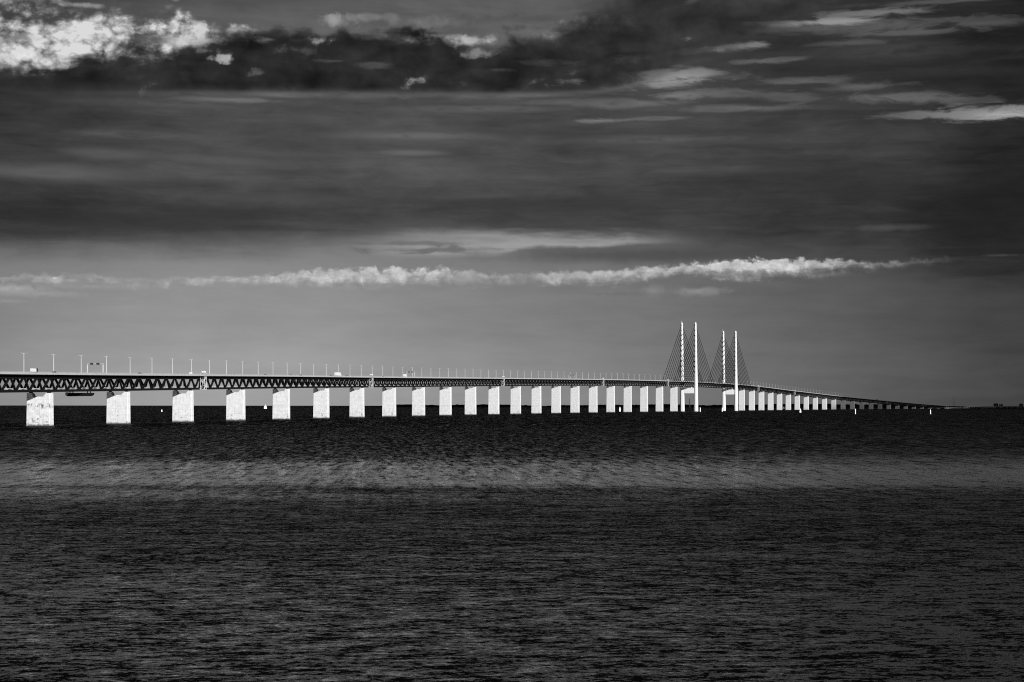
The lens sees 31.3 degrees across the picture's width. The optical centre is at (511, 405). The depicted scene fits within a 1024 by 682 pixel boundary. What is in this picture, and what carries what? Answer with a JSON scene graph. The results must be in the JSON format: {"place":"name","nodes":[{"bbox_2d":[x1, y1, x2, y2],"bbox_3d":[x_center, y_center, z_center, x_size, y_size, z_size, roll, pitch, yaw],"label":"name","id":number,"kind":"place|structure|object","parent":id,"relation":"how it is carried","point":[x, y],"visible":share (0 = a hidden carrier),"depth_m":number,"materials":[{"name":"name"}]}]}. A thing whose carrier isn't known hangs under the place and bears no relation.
{"place":"outdoors","nodes":[
{"label":"outdoors","id":0,"kind":"place"},
{"bbox_2d":[0,405,1023,681],"bbox_3d":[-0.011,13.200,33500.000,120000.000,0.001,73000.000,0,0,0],"label":"sea","id":1,"kind":"structure","parent":0,"point":[566,545],"depth_m":171.25,"materials":[{"name":"liquid"}]},
{"bbox_2d":[25,392,54,426],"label":"bridge pier","id":2,"kind":"structure","parent":1,"relation":"in","point":[40,412],"depth_m":1105.00,"materials":[{"name":"white concrete"}]},
{"bbox_2d":[0,371,206,392],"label":"bridge girder","id":3,"kind":"object","parent":2,"relation":"on","point":[39,377],"visible":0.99,"depth_m":1178.89,"materials":[{"name":"metal"}]},
{"bbox_2d":[30,368,37,371],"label":"truck","id":4,"kind":"object","parent":3,"relation":"on","point":[33,369],"visible":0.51,"depth_m":1078.23,"materials":[{"name":"white paint"}]},
{"bbox_2d":[65,392,93,395],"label":"inspection gantry","id":5,"kind":"object","parent":3,"relation":"hanging from","point":[77,394],"visible":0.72,"depth_m":1170.62,"materials":[{"name":"black metal"}]},
{"bbox_2d":[86,363,103,372],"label":"sign gantry","id":6,"kind":"object","parent":3,"relation":"on","point":[96,364],"visible":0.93,"depth_m":1184.47,"materials":[{"name":"metal"}]},
{"bbox_2d":[200,371,206,389],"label":"access stair","id":7,"kind":"object","parent":3,"relation":"on","point":[203,372],"visible":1,"depth_m":1404.87,"materials":[{"name":"white metal"}]},
{"bbox_2d":[106,391,130,424],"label":"bridge pier","id":8,"kind":"structure","parent":1,"relation":"in","point":[118,410],"depth_m":1241.35,"materials":[{"name":"white concrete"}]},
{"bbox_2d":[172,390,193,422],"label":"bridge pier","id":9,"kind":"structure","parent":1,"relation":"in","point":[182,407],"depth_m":1381.71,"materials":[{"name":"white concrete"}]},
{"bbox_2d":[225,389,245,420],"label":"bridge pier","id":10,"kind":"structure","parent":1,"relation":"in","point":[235,406],"depth_m":1520.38,"materials":[{"name":"white concrete"}]},
{"bbox_2d":[272,388,290,419],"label":"bridge pier","id":11,"kind":"structure","parent":1,"relation":"in","point":[281,406],"depth_m":1658.87,"materials":[{"name":"white concrete"}]},
{"bbox_2d":[313,388,329,418],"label":"bridge pier","id":12,"kind":"structure","parent":1,"relation":"in","point":[320,404],"depth_m":1797.18,"materials":[{"name":"white concrete"}]},
{"bbox_2d":[184,374,373,389],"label":"bridge girder","id":13,"kind":"object","parent":12,"relation":"on","point":[292,378],"visible":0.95,"depth_m":1652.99,"materials":[{"name":"metal"}]},
{"bbox_2d":[349,387,364,417],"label":"bridge pier","id":14,"kind":"structure","parent":1,"relation":"in","point":[356,406],"depth_m":1935.24,"materials":[{"name":"white concrete"}]},
{"bbox_2d":[382,387,396,416],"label":"bridge pier","id":15,"kind":"structure","parent":1,"relation":"in","point":[388,403],"depth_m":2073.04,"materials":[{"name":"white concrete"}]},
{"bbox_2d":[357,376,504,386],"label":"bridge girder","id":16,"kind":"object","parent":15,"relation":"on","point":[400,380],"visible":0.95,"depth_m":2256.62,"materials":[{"name":"metal"}]},
{"bbox_2d":[412,387,424,415],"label":"bridge pier","id":17,"kind":"structure","parent":1,"relation":"in","point":[418,402],"depth_m":2210.54,"materials":[{"name":"white concrete"}]},
{"bbox_2d":[439,387,451,415],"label":"bridge pier","id":18,"kind":"structure","parent":1,"relation":"in","point":[445,402],"depth_m":2347.76,"materials":[{"name":"white concrete"}]},
{"bbox_2d":[465,386,475,414],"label":"bridge pier","id":19,"kind":"structure","parent":1,"relation":"in","point":[470,401],"depth_m":2484.49,"materials":[{"name":"white concrete"}]},
{"bbox_2d":[488,386,499,414],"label":"bridge pier","id":20,"kind":"structure","parent":1,"relation":"in","point":[493,401],"depth_m":2621.24,"materials":[{"name":"white concrete"}]},
{"bbox_2d":[510,386,520,413],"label":"bridge pier","id":21,"kind":"structure","parent":1,"relation":"in","point":[515,406],"depth_m":2757.85,"materials":[{"name":"white concrete"}]},
{"bbox_2d":[493,378,603,385],"bbox_3d":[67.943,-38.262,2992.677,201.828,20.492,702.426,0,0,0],"label":"bridge girder","id":22,"kind":"object","parent":21,"relation":"on","point":[525,381],"visible":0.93,"depth_m":2957.45,"materials":[{"name":"metal"}]},
{"bbox_2d":[531,386,541,413],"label":"bridge pier","id":23,"kind":"structure","parent":1,"relation":"in","point":[536,401],"depth_m":2893.58,"materials":[{"name":"white concrete"}]},
{"bbox_2d":[551,386,560,413],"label":"bridge pier","id":24,"kind":"structure","parent":1,"relation":"in","point":[555,400],"depth_m":3029.59,"materials":[{"name":"white concrete"}]},
{"bbox_2d":[570,386,579,412],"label":"bridge pier","id":25,"kind":"structure","parent":1,"relation":"in","point":[574,400],"depth_m":3164.80,"materials":[{"name":"white concrete"}]},
{"bbox_2d":[589,386,597,412],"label":"bridge pier","id":26,"kind":"structure","parent":1,"relation":"in","point":[593,404],"depth_m":3299.64,"materials":[{"name":"white concrete"}]},
{"bbox_2d":[606,386,614,412],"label":"bridge pier","id":27,"kind":"structure","parent":1,"relation":"in","point":[610,401],"depth_m":3434.45,"materials":[{"name":"white concrete"}]},
{"bbox_2d":[595,379,668,385],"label":"bridge girder","id":28,"kind":"object","parent":27,"relation":"on","point":[631,381],"visible":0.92,"depth_m":3582.13,"materials":[{"name":"metal"}]},
{"bbox_2d":[624,386,631,411],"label":"bridge pier","id":29,"kind":"structure","parent":1,"relation":"in","point":[627,399],"depth_m":3568.44,"materials":[{"name":"white concrete"}]},
{"bbox_2d":[640,386,647,411],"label":"bridge pier","id":30,"kind":"structure","parent":1,"relation":"in","point":[643,399],"depth_m":3701.75,"materials":[{"name":"white concrete"}]},
{"bbox_2d":[656,386,662,411],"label":"bridge pier","id":31,"kind":"structure","parent":1,"relation":"in","point":[659,399],"depth_m":3835.05,"materials":[{"name":"white concrete"}]},
{"bbox_2d":[670,386,677,411],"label":"bridge pier","id":32,"kind":"structure","parent":1,"relation":"in","point":[673,401],"depth_m":3968.92,"materials":[{"name":"white concrete"}]},
{"bbox_2d":[662,322,713,411],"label":"bridge pylon","id":33,"kind":"object","parent":1,"relation":"in","point":[683,390],"visible":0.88,"depth_m":4119.02,"materials":[{"name":"concrete"}]},
{"bbox_2d":[661,381,758,390],"bbox_3d":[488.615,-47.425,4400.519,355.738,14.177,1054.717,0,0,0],"label":"bridge girder","id":34,"kind":"object","parent":33,"relation":"attached to","point":[711,384],"visible":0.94,"depth_m":4342.55,"materials":[{"name":"metal"}]},
{"bbox_2d":[708,331,750,410],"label":"bridge pylon","id":35,"kind":"object","parent":1,"relation":"in","point":[734,392],"visible":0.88,"depth_m":4586.63,"materials":[{"name":"concrete"}]},
{"bbox_2d":[739,389,744,410],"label":"bridge pier","id":36,"kind":"structure","parent":1,"relation":"in","point":[741,400],"depth_m":4741.88,"materials":[{"name":"white concrete"}]},
{"bbox_2d":[749,390,754,410],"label":"bridge pier","id":37,"kind":"structure","parent":1,"relation":"in","point":[751,400],"depth_m":4875.91,"materials":[{"name":"white concrete"}]},
{"bbox_2d":[758,391,763,410],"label":"bridge pier","id":38,"kind":"structure","parent":1,"relation":"in","point":[761,402],"depth_m":5008.82,"materials":[{"name":"white concrete"}]},
{"bbox_2d":[768,392,772,409],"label":"bridge pier","id":39,"kind":"structure","parent":1,"relation":"in","point":[770,401],"depth_m":5141.86,"materials":[{"name":"white concrete"}]},
{"bbox_2d":[777,393,781,409],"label":"bridge pier","id":40,"kind":"structure","parent":1,"relation":"in","point":[779,401],"depth_m":5274.52,"materials":[{"name":"white concrete"}]},
{"bbox_2d":[786,394,790,409],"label":"bridge pier","id":41,"kind":"structure","parent":1,"relation":"in","point":[788,402],"depth_m":5406.74,"materials":[{"name":"white concrete"}]},
{"bbox_2d":[753,386,793,394],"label":"bridge girder","id":42,"kind":"object","parent":41,"relation":"on","point":[773,390],"visible":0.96,"depth_m":5181.77,"materials":[{"name":"metal"}]},
{"bbox_2d":[795,395,799,409],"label":"bridge pier","id":43,"kind":"structure","parent":1,"relation":"in","point":[797,402],"depth_m":5538.50,"materials":[{"name":"white concrete"}]},
{"bbox_2d":[804,396,808,409],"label":"bridge pier","id":44,"kind":"structure","parent":1,"relation":"in","point":[806,403],"depth_m":5669.83,"materials":[{"name":"white concrete"}]},
{"bbox_2d":[813,397,817,409],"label":"bridge pier","id":45,"kind":"structure","parent":1,"relation":"in","point":[815,403],"depth_m":5800.70,"materials":[{"name":"white concrete"}]},
{"bbox_2d":[822,398,826,409],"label":"bridge pier","id":46,"kind":"structure","parent":1,"relation":"in","point":[824,404],"depth_m":5931.11,"materials":[{"name":"white concrete"}]},
{"bbox_2d":[831,399,835,409],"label":"bridge pier","id":47,"kind":"structure","parent":1,"relation":"in","point":[833,404],"depth_m":6061.07,"materials":[{"name":"white concrete"}]},
{"bbox_2d":[791,391,840,399],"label":"bridge girder","id":48,"kind":"object","parent":47,"relation":"on","point":[797,393],"visible":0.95,"depth_m":5792.47,"materials":[{"name":"metal"}]},
{"bbox_2d":[841,400,844,409],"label":"bridge pier","id":49,"kind":"structure","parent":1,"relation":"in","point":[842,405],"depth_m":6189.86,"materials":[{"name":"white concrete"}]},
{"bbox_2d":[850,401,854,409],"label":"bridge pier","id":50,"kind":"structure","parent":1,"relation":"in","point":[852,405],"depth_m":6318.20,"materials":[{"name":"white concrete"}]},
{"bbox_2d":[859,402,863,409],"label":"bridge pier","id":51,"kind":"structure","parent":1,"relation":"in","point":[861,406],"depth_m":6446.16,"materials":[{"name":"white concrete"}]},
{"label":"bridge pier","id":52,"kind":"object","parent":1,"relation":"in","visible":0},
{"bbox_2d":[837,396,885,403],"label":"bridge girder","id":53,"kind":"object","parent":52,"relation":"on","point":[860,399],"visible":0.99,"depth_m":6427.44,"materials":[{"name":"metal"}]},
{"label":"bridge pier","id":54,"kind":"object","parent":1,"relation":"in","visible":0},
{"bbox_2d":[883,401,946,407],"bbox_3d":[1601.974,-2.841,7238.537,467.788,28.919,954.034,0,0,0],"label":"bridge girder","id":55,"kind":"object","parent":54,"relation":"on","point":[911,404],"visible":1,"depth_m":7199.14,"materials":[{"name":"metal"}]},
{"bbox_2d":[0,0,1023,405],"label":"sky","id":56,"kind":"structure","parent":0,"point":[465,187],"materials":[{"name":"grey"}]},
{"bbox_2d":[598,407,903,407],"bbox_3d":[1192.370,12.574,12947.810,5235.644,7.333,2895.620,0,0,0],"label":"shore","id":57,"kind":"structure","parent":0,"point":[748,407],"depth_m":12051.45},
{"bbox_2d":[364,404,965,407],"bbox_3d":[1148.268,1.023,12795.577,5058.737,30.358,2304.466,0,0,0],"label":"wood","id":58,"kind":"object","parent":57,"relation":"on","point":[664,405],"visible":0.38,"depth_m":12412.44,"materials":[{"name":"black plant"}]},
{"bbox_3d":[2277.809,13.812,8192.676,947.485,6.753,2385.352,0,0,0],"label":"island","id":59,"kind":"structure","parent":0,"visible":0},
{"bbox_2d":[944,405,981,408],"bbox_3d":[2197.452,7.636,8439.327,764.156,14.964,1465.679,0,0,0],"label":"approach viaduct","id":60,"kind":"object","parent":59,"relation":"on","point":[948,407],"visible":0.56,"depth_m":7929.73,"materials":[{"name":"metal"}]},
{"bbox_2d":[963,407,1023,408],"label":"island scrub","id":61,"kind":"object","parent":59,"relation":"on","point":[997,408],"visible":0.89,"depth_m":7299.67,"materials":[{"name":"black plant"}]}
]}

